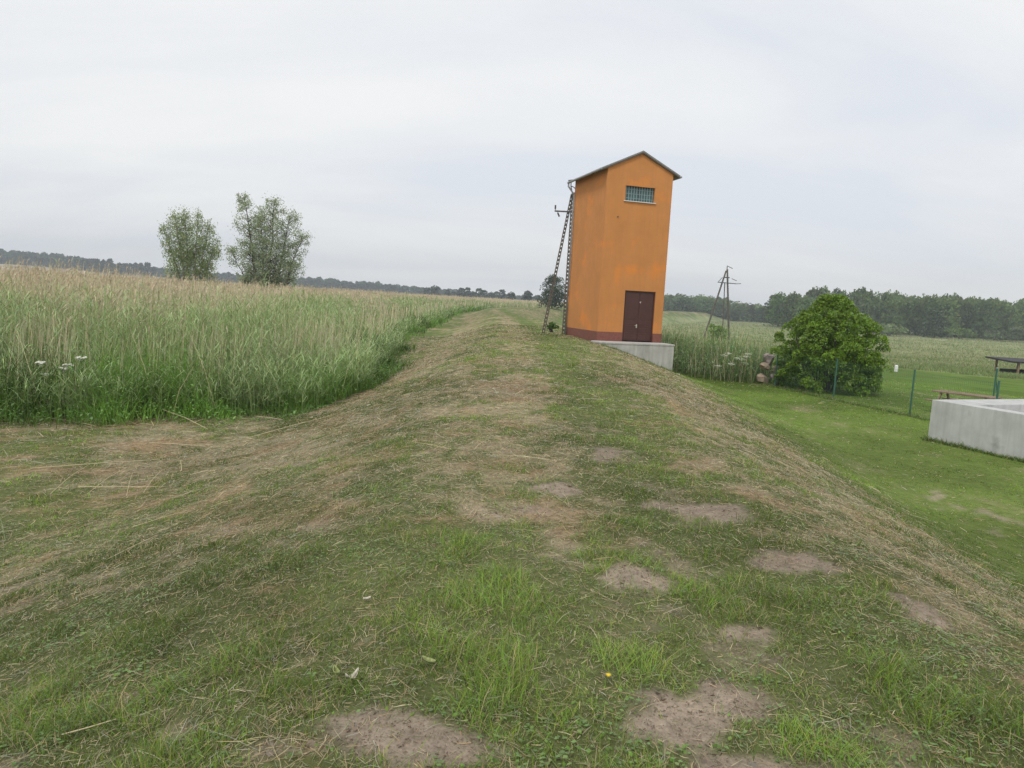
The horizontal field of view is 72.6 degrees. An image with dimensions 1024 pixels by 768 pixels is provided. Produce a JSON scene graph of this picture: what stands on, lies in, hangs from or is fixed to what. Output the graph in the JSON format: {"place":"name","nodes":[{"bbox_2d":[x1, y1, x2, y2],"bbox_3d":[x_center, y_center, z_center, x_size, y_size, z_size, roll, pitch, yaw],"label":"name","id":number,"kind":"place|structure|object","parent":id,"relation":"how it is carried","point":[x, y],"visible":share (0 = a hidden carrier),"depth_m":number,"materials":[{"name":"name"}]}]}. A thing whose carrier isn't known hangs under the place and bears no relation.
{"place":"outdoors","nodes":[
{"label":"outdoors","id":0,"kind":"place"},
{"bbox_2d":[79,486,156,486],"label":"reed stalk","id":1,"kind":"object","parent":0,"point":[117,486],"visible":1,"depth_m":8.77,"materials":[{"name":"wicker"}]},
{"bbox_2d":[0,264,1023,767],"bbox_3d":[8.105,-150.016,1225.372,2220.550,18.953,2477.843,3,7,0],"label":"ground","id":2,"kind":"structure","parent":0,"point":[990,486],"depth_m":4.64,"materials":[{"name":"green plant"}]},
{"bbox_2d":[35,361,45,402],"bbox_3d":[-9.145,0.122,13.549,0.194,1.148,0.217,3,7,0],"label":"cow parsley","id":3,"kind":"object","parent":2,"relation":"on","point":[40,363],"visible":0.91,"depth_m":13.47,"materials":[{"name":"beige plant"}]},
{"bbox_2d":[73,259,80,269],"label":"distant tree","id":4,"kind":"object","parent":2,"relation":"on","point":[74,262],"visible":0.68,"depth_m":791.53,"materials":[{"name":"grey plant"}]},
{"bbox_2d":[75,356,86,381],"bbox_3d":[-8.597,0.065,13.931,0.211,1.246,0.226,-2,8,-36],"label":"cow parsley","id":5,"kind":"object","parent":2,"relation":"on","point":[84,357],"visible":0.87,"depth_m":13.84,"materials":[{"name":"beige plant"}]},
{"bbox_2d":[80,259,86,270],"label":"distant tree","id":6,"kind":"object","parent":2,"relation":"on","point":[82,263],"visible":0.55,"depth_m":804.67,"materials":[{"name":"grey plant"}]},
{"bbox_2d":[85,259,92,272],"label":"distant tree","id":7,"kind":"object","parent":2,"relation":"on","point":[88,261],"visible":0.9,"depth_m":796.42,"materials":[{"name":"grey plant"}]},
{"bbox_2d":[62,719,115,734],"bbox_3d":[-1.672,1.358,2.746,0.202,0.062,0.026,2,7,-8],"label":"reed stalk","id":8,"kind":"object","parent":2,"relation":"on","point":[86,727],"visible":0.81,"depth_m":2.74,"materials":[{"name":"plant"}]},
{"bbox_2d":[30,459,159,468],"bbox_3d":[-5.959,1.148,10.018,1.600,0.033,0.030,-1,8,-28],"label":"reed stalk","id":9,"kind":"object","parent":2,"relation":"on","point":[89,463],"visible":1,"depth_m":9.95,"materials":[{"name":"plant"}]},
{"bbox_2d":[92,258,100,270],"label":"distant tree","id":10,"kind":"object","parent":2,"relation":"on","point":[96,262],"visible":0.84,"depth_m":800.66,"materials":[{"name":"grey plant"}]},
{"bbox_2d":[100,259,106,270],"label":"distant tree","id":11,"kind":"object","parent":2,"relation":"on","point":[103,262],"visible":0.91,"depth_m":792.22,"materials":[{"name":"grey plant"}]},
{"bbox_2d":[106,258,113,276],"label":"distant tree","id":12,"kind":"object","parent":2,"relation":"on","point":[109,261],"visible":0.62,"depth_m":805.16,"materials":[{"name":"grey plant"}]},
{"bbox_2d":[110,263,117,273],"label":"distant tree","id":13,"kind":"object","parent":2,"relation":"on","point":[111,266],"visible":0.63,"depth_m":797.44,"materials":[{"name":"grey plant"}]},
{"bbox_2d":[116,262,123,272],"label":"distant tree","id":14,"kind":"object","parent":2,"relation":"on","point":[119,264],"visible":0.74,"depth_m":810.55,"materials":[{"name":"grey plant"}]},
{"bbox_2d":[122,263,127,275],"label":"distant tree","id":15,"kind":"object","parent":2,"relation":"on","point":[124,265],"visible":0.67,"depth_m":802.00,"materials":[{"name":"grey plant"}]},
{"bbox_2d":[127,263,133,273],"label":"distant tree","id":16,"kind":"object","parent":2,"relation":"on","point":[129,266],"visible":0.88,"depth_m":793.55,"materials":[{"name":"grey plant"}]},
{"bbox_2d":[132,262,138,274],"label":"distant tree","id":17,"kind":"object","parent":2,"relation":"on","point":[135,265],"visible":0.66,"depth_m":807.04,"materials":[{"name":"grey plant"}]},
{"bbox_2d":[137,263,144,274],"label":"distant tree","id":18,"kind":"object","parent":2,"relation":"on","point":[141,267],"visible":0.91,"depth_m":798.36,"materials":[{"name":"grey plant"}]},
{"bbox_2d":[143,262,151,274],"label":"distant tree","id":19,"kind":"object","parent":2,"relation":"on","point":[147,269],"visible":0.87,"depth_m":811.75,"materials":[{"name":"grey plant"}]},
{"bbox_2d":[149,267,156,276],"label":"distant tree","id":20,"kind":"object","parent":2,"relation":"on","point":[153,270],"visible":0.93,"depth_m":803.10,"materials":[{"name":"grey plant"}]},
{"bbox_2d":[156,206,225,283],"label":"willow tree","id":21,"kind":"object","parent":2,"relation":"on","point":[187,258],"visible":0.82,"depth_m":73.83,"materials":[{"name":"green plant"}]},
{"bbox_2d":[189,333,215,408],"bbox_3d":[-6.360,-0.196,14.339,0.554,1.712,0.069,2,7,-11],"label":"reed stalk","id":22,"kind":"object","parent":2,"relation":"on","point":[205,373],"visible":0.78,"depth_m":14.32,"materials":[{"name":"plant"}]},
{"bbox_2d":[224,191,312,290],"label":"willow tree","id":23,"kind":"object","parent":2,"relation":"on","point":[264,262],"visible":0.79,"depth_m":70.44,"materials":[{"name":"green plant"}]},
{"bbox_2d":[0,249,544,300],"bbox_3d":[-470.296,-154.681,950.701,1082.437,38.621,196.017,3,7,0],"label":"hillside wood","id":24,"kind":"object","parent":2,"relation":"on","point":[13,256],"visible":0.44,"depth_m":971.58,"materials":[{"name":"green plant"}]},
{"bbox_2d":[0,252,565,428],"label":"green reeds","id":25,"kind":"object","parent":2,"relation":"on","point":[256,391],"visible":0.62,"depth_m":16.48,"materials":[{"name":"green plant"}]},
{"bbox_2d":[248,415,331,437],"bbox_3d":[-3.936,0.756,12.449,1.502,0.413,0.030,0,7,-20],"label":"reed stalk","id":26,"kind":"object","parent":2,"relation":"on","point":[284,427],"visible":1,"depth_m":12.39,"materials":[{"name":"plant"}]},
{"bbox_2d":[333,664,339,674],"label":"fallen leaf","id":27,"kind":"object","parent":2,"relation":"on","point":[336,670],"visible":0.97,"depth_m":2.96,"materials":[{"name":"plant"}]},
{"bbox_2d":[345,668,358,679],"bbox_3d":[-0.663,1.206,2.888,0.029,0.042,0.067,8,9,38],"label":"fallen leaf","id":28,"kind":"object","parent":2,"relation":"on","point":[355,673],"visible":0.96,"depth_m":2.90,"materials":[{"name":"beige plant"}]},
{"bbox_2d":[423,287,430,294],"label":"distant tree","id":29,"kind":"object","parent":2,"relation":"on","point":[426,289],"visible":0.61,"depth_m":613.50,"materials":[{"name":"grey plant"}]},
{"bbox_2d":[422,655,435,662],"bbox_3d":[-0.362,1.199,3.027,0.071,0.020,0.032,7,8,28],"label":"fallen leaf","id":30,"kind":"object","parent":2,"relation":"on","point":[429,659],"visible":1,"depth_m":3.03,"materials":[{"name":"plant"}]},
{"bbox_2d":[429,285,441,295],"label":"distant tree","id":31,"kind":"object","parent":2,"relation":"on","point":[434,289],"visible":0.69,"depth_m":553.86,"materials":[{"name":"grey plant"}]},
{"bbox_2d":[444,289,450,295],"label":"distant tree","id":32,"kind":"object","parent":2,"relation":"on","point":[446,293],"visible":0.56,"depth_m":594.29,"materials":[{"name":"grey plant"}]},
{"bbox_2d":[456,288,464,296],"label":"distant tree","id":33,"kind":"object","parent":2,"relation":"on","point":[458,293],"visible":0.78,"depth_m":593.01,"materials":[{"name":"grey plant"}]},
{"bbox_2d":[464,287,472,296],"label":"distant tree","id":34,"kind":"object","parent":2,"relation":"on","point":[468,293],"visible":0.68,"depth_m":593.43,"materials":[{"name":"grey plant"}]},
{"bbox_2d":[473,288,484,297],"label":"distant tree","id":35,"kind":"object","parent":2,"relation":"on","point":[478,293],"visible":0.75,"depth_m":583.61,"materials":[{"name":"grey plant"}]},
{"bbox_2d":[481,290,488,297],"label":"distant tree","id":36,"kind":"object","parent":2,"relation":"on","point":[486,293],"visible":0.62,"depth_m":583.61,"materials":[{"name":"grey plant"}]},
{"bbox_2d":[488,291,494,297],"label":"distant tree","id":37,"kind":"object","parent":2,"relation":"on","point":[491,294],"visible":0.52,"depth_m":603.93,"materials":[{"name":"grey plant"}]},
{"bbox_2d":[493,291,500,298],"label":"distant tree","id":38,"kind":"object","parent":2,"relation":"on","point":[498,295],"visible":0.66,"depth_m":593.90,"materials":[{"name":"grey plant"}]},
{"bbox_2d":[499,289,506,298],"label":"distant tree","id":39,"kind":"object","parent":2,"relation":"on","point":[503,294],"visible":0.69,"depth_m":603.80,"materials":[{"name":"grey plant"}]},
{"bbox_2d":[0,321,1023,767],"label":"grass clippings","id":40,"kind":"object","parent":2,"relation":"on","point":[542,491],"depth_m":5.12,"materials":[{"name":"plant"}]},
{"bbox_2d":[507,292,516,299],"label":"distant tree","id":41,"kind":"object","parent":2,"relation":"on","point":[510,295],"visible":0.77,"depth_m":474.97,"materials":[{"name":"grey plant"}]},
{"bbox_2d":[521,290,533,300],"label":"distant tree","id":42,"kind":"object","parent":2,"relation":"on","point":[527,295],"visible":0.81,"depth_m":455.04,"materials":[{"name":"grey plant"}]},
{"bbox_2d":[536,274,566,308],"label":"round tree","id":43,"kind":"object","parent":2,"relation":"on","point":[558,298],"visible":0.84,"depth_m":185.13,"materials":[{"name":"green plant"}]},
{"bbox_2d":[547,322,559,331],"bbox_3d":[2.160,-2.909,37.440,0.681,0.921,0.738,8,8,34],"label":"weed clump","id":44,"kind":"object","parent":2,"relation":"on","point":[551,326],"visible":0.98,"depth_m":37.33,"materials":[{"name":"green plant"}]},
{"bbox_2d":[542,179,574,333],"bbox_3d":[2.417,-6.341,35.536,1.462,8.070,0.286,3,7,0],"label":"utility pole","id":45,"kind":"object","parent":2,"relation":"on","point":[560,248],"visible":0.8,"depth_m":35.56,"materials":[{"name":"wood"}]},
{"bbox_2d":[565,151,681,342],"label":"transformer tower","id":46,"kind":"structure","parent":2,"relation":"on","point":[620,222],"depth_m":31.80,"materials":[{"name":"paint"}]},
{"bbox_2d":[622,290,654,341],"bbox_3d":[5.829,-3.126,32.190,1.546,2.310,0.120,1,7,-16],"label":"door","id":47,"kind":"structure","parent":46,"relation":"in","point":[638,305],"depth_m":32.19,"materials":[{"name":"brown metal"}]},
{"bbox_2d":[624,186,655,203],"bbox_3d":[5.757,-8.530,31.414,1.569,0.695,0.250,1,7,-16],"label":"window","id":48,"kind":"structure","parent":46,"relation":"in","point":[633,194],"depth_m":31.48,"materials":[{"name":"teal glass"}]},
{"bbox_2d":[591,340,674,369],"bbox_3d":[5.420,-0.802,31.695,3.640,2.178,1.120,1,7,-16],"label":"concrete apron","id":49,"kind":"object","parent":2,"relation":"on","point":[658,353],"visible":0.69,"depth_m":31.30,"materials":[{"name":"grey concrete"}]},
{"bbox_2d":[704,324,727,347],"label":"shrub","id":50,"kind":"object","parent":2,"relation":"on","point":[720,329],"visible":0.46,"depth_m":87.53,"materials":[{"name":"green plant"}]},
{"bbox_2d":[663,293,771,322],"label":"distant wood","id":51,"kind":"object","parent":2,"relation":"on","point":[741,312],"visible":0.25,"depth_m":474.78,"materials":[{"name":"green plant"}]},
{"bbox_2d":[702,266,740,345],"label":"utility pole","id":52,"kind":"object","parent":2,"relation":"on","point":[728,283],"visible":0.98,"depth_m":89.14,"materials":[{"name":"concrete"}]},
{"bbox_2d":[661,317,799,384],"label":"tall weeds","id":53,"kind":"object","parent":2,"relation":"on","point":[686,356],"visible":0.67,"depth_m":34.33,"materials":[{"name":"green plant"}]},
{"bbox_2d":[756,373,768,383],"bbox_3d":[11.565,-0.254,32.163,0.593,0.496,0.548,2,4,0],"label":"boulder","id":54,"kind":"object","parent":2,"relation":"on","point":[761,378],"visible":0.88,"depth_m":32.01,"materials":[{"name":"beige stone"}]},
{"bbox_2d":[759,362,769,369],"bbox_3d":[11.628,-0.793,31.953,0.502,0.377,0.402,5,9,0],"label":"boulder","id":55,"kind":"object","parent":54,"relation":"on","point":[763,365],"visible":0.98,"depth_m":31.92,"materials":[{"name":"beige stone"}]},
{"bbox_2d":[762,353,774,365],"bbox_3d":[11.836,-1.107,32.116,0.571,0.653,0.407,4,8,0],"label":"boulder","id":56,"kind":"object","parent":55,"relation":"on","point":[766,359],"visible":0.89,"depth_m":31.98,"materials":[{"name":"stone"}]},
{"bbox_2d":[761,317,778,325],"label":"shrub","id":57,"kind":"object","parent":2,"relation":"on","point":[764,321],"visible":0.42,"depth_m":373.29,"materials":[{"name":"green plant"}]},
{"bbox_2d":[769,292,893,397],"bbox_3d":[13.858,-1.730,30.422,5.143,4.542,4.655,-3,9,-39],"label":"bush","id":58,"kind":"object","parent":2,"relation":"on","point":[845,323],"visible":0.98,"depth_m":29.42,"materials":[{"name":"green plant"}]},
{"bbox_2d":[693,342,1000,417],"bbox_3d":[12.173,-0.309,29.500,0.070,1.913,18.093,1,7,-15],"label":"wire fence","id":59,"kind":"object","parent":2,"relation":"on","point":[913,386],"visible":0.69,"depth_m":25.47,"materials":[{"name":"metal"}]},
{"bbox_2d":[763,285,1023,340],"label":"mixed wood","id":60,"kind":"object","parent":2,"relation":"on","point":[979,316],"visible":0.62,"depth_m":309.52,"materials":[{"name":"green plant"}]},
{"bbox_2d":[879,323,908,335],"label":"shrub","id":61,"kind":"object","parent":2,"relation":"on","point":[892,328],"visible":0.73,"depth_m":275.34,"materials":[{"name":"green plant"}]},
{"bbox_2d":[920,309,951,337],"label":"pointed tree","id":62,"kind":"object","parent":2,"relation":"on","point":[936,316],"visible":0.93,"depth_m":284.23,"materials":[{"name":"green plant"}]},
{"bbox_2d":[939,326,977,339],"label":"shrub","id":63,"kind":"object","parent":2,"relation":"on","point":[960,332],"visible":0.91,"depth_m":279.52,"materials":[{"name":"green plant"}]},
{"bbox_2d":[925,390,1002,400],"bbox_3d":[16.230,0.761,24.968,1.735,0.841,2.000,-2,9,-37],"label":"picnic table","id":64,"kind":"object","parent":2,"relation":"on","point":[965,394],"visible":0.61,"depth_m":25.03,"materials":[{"name":"brown wood"}]},
{"bbox_2d":[928,399,1023,460],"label":"concrete chamber","id":65,"kind":"object","parent":2,"relation":"on","point":[994,425],"visible":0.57,"depth_m":18.07,"materials":[{"name":"grey concrete"}]},
{"bbox_2d":[992,367,997,395],"bbox_3d":[19.029,0.327,27.279,0.712,1.960,0.081,-1,8,-31],"label":"fence post","id":66,"kind":"object","parent":2,"relation":"on","point":[995,383],"visible":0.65,"depth_m":27.06,"materials":[{"name":"green metal"}]},
{"bbox_2d":[983,329,1012,340],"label":"shrub","id":67,"kind":"object","parent":2,"relation":"on","point":[1002,335],"visible":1,"depth_m":284.56,"materials":[{"name":"green plant"}]},
{"bbox_2d":[985,356,1023,373],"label":"open shelter","id":68,"kind":"object","parent":2,"relation":"on","point":[1018,361],"visible":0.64,"depth_m":81.71,"materials":[{"name":"grey wood"}]},
{"bbox_2d":[1009,326,1023,338],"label":"shrub","id":69,"kind":"object","parent":2,"relation":"on","point":[1017,331],"visible":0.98,"depth_m":283.45,"materials":[{"name":"green plant"}]},
{"bbox_2d":[0,0,1023,305],"label":"sky","id":70,"kind":"structure","parent":0,"point":[877,146],"materials":[{"name":"white"}]},
{"bbox_2d":[662,321,1023,378],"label":"meadow grass","id":71,"kind":"structure","parent":0,"point":[917,360],"depth_m":136.37,"materials":[{"name":"plant"}]},
{"bbox_3d":[12.236,-0.223,32.127,0.626,0.570,0.633,0,16,0],"label":"boulder","id":72,"kind":"object","parent":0,"visible":0},
{"bbox_2d":[772,365,781,373],"bbox_3d":[12.121,-0.642,31.811,0.420,0.390,0.332,6,7,23],"label":"boulder","id":73,"kind":"object","parent":72,"relation":"on","point":[774,369],"visible":0.52,"depth_m":31.73,"materials":[{"name":"beige stone"}]}
]}

